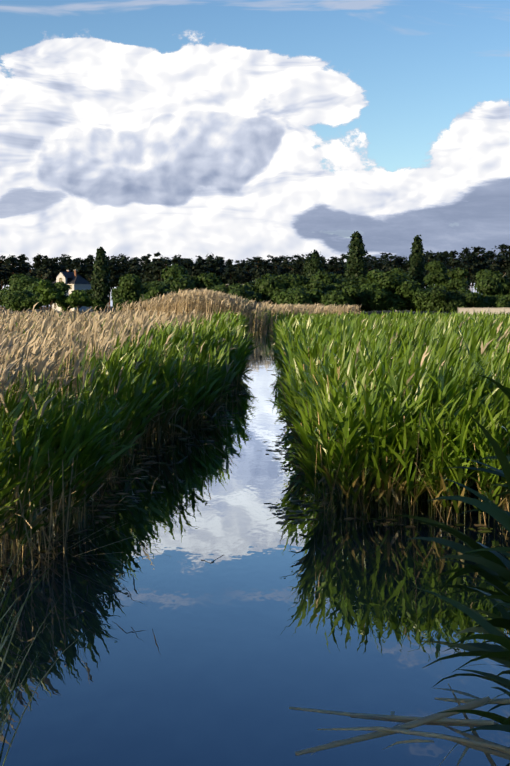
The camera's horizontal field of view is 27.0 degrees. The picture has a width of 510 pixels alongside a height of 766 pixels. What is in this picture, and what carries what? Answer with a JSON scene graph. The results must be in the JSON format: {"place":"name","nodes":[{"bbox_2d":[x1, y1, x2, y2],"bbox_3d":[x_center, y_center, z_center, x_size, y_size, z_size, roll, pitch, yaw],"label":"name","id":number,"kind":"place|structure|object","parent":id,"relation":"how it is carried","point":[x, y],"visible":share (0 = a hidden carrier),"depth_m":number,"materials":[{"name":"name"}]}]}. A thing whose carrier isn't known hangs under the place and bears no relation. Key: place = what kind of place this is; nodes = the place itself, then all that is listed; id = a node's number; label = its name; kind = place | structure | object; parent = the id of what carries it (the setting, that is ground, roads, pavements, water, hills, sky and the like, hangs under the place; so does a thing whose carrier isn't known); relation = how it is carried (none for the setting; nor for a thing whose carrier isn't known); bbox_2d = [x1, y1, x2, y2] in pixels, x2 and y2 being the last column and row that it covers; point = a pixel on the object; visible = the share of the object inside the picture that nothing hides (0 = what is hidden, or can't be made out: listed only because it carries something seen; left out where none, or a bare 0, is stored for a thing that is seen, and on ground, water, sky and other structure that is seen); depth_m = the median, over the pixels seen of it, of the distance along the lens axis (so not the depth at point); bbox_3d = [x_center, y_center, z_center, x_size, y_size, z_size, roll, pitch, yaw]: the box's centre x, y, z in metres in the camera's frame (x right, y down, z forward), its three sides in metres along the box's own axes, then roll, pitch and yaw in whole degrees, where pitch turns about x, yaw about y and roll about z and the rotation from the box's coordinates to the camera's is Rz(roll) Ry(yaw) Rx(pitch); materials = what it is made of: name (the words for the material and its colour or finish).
{"place":"outdoors","nodes":[
{"label":"outdoors","id":0,"kind":"place"},
{"bbox_2d":[0,306,457,316],"bbox_3d":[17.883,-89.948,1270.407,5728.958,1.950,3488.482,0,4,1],"label":"ground","id":1,"kind":"structure","parent":0,"point":[111,308],"depth_m":326.50,"materials":[{"name":"green plant"}]},
{"bbox_2d":[52,270,91,310],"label":"house","id":2,"kind":"structure","parent":1,"relation":"on","point":[74,280],"depth_m":341.02,"materials":[{"name":"white paint"}]},
{"bbox_2d":[104,287,361,336],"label":"reeds","id":3,"kind":"object","parent":1,"relation":"on","point":[206,301],"visible":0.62,"depth_m":82.45,"materials":[{"name":"beige plant"}]},
{"bbox_2d":[0,252,505,314],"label":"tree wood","id":4,"kind":"object","parent":1,"relation":"on","point":[50,306],"visible":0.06,"depth_m":454.08,"materials":[{"name":"green plant"}]},
{"bbox_2d":[0,231,509,311],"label":"trees","id":5,"kind":"object","parent":4,"relation":"attached to","point":[398,284],"visible":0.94,"depth_m":274.49,"materials":[{"name":"green plant"}]},
{"bbox_2d":[0,305,509,558],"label":"green reeds","id":6,"kind":"object","parent":1,"relation":"on","point":[454,394],"visible":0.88,"depth_m":12.02,"materials":[{"name":"green plant"}]},
{"bbox_2d":[0,302,509,564],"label":"dry reeds","id":7,"kind":"object","parent":1,"relation":"on","point":[41,348],"visible":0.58,"depth_m":15.77,"materials":[{"name":"plant"}]},
{"bbox_2d":[458,307,509,315],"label":"fence","id":8,"kind":"object","parent":1,"relation":"on","point":[492,310],"visible":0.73,"depth_m":211.54,"materials":[{"name":"beige"}]},
{"bbox_2d":[0,329,509,765],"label":"water","id":9,"kind":"structure","parent":0,"point":[218,612],"depth_m":7.70,"materials":[{"name":"blue liquid"}]},
{"bbox_2d":[0,366,505,568],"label":"bank","id":10,"kind":"structure","parent":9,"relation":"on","point":[95,503],"depth_m":12.54,"materials":[{"name":"soil"}]},
{"bbox_2d":[0,374,509,765],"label":"reeds","id":11,"kind":"object","parent":9,"relation":"in","point":[491,566],"visible":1,"depth_m":5.07,"materials":[{"name":"green plant"}]},
{"bbox_2d":[0,436,509,765],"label":"dead canes","id":12,"kind":"object","parent":9,"relation":"on","point":[475,741],"visible":0.71,"depth_m":4.99,"materials":[{"name":"plant"}]},
{"bbox_2d":[0,0,509,305],"label":"sky","id":13,"kind":"structure","parent":0,"point":[234,130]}
]}

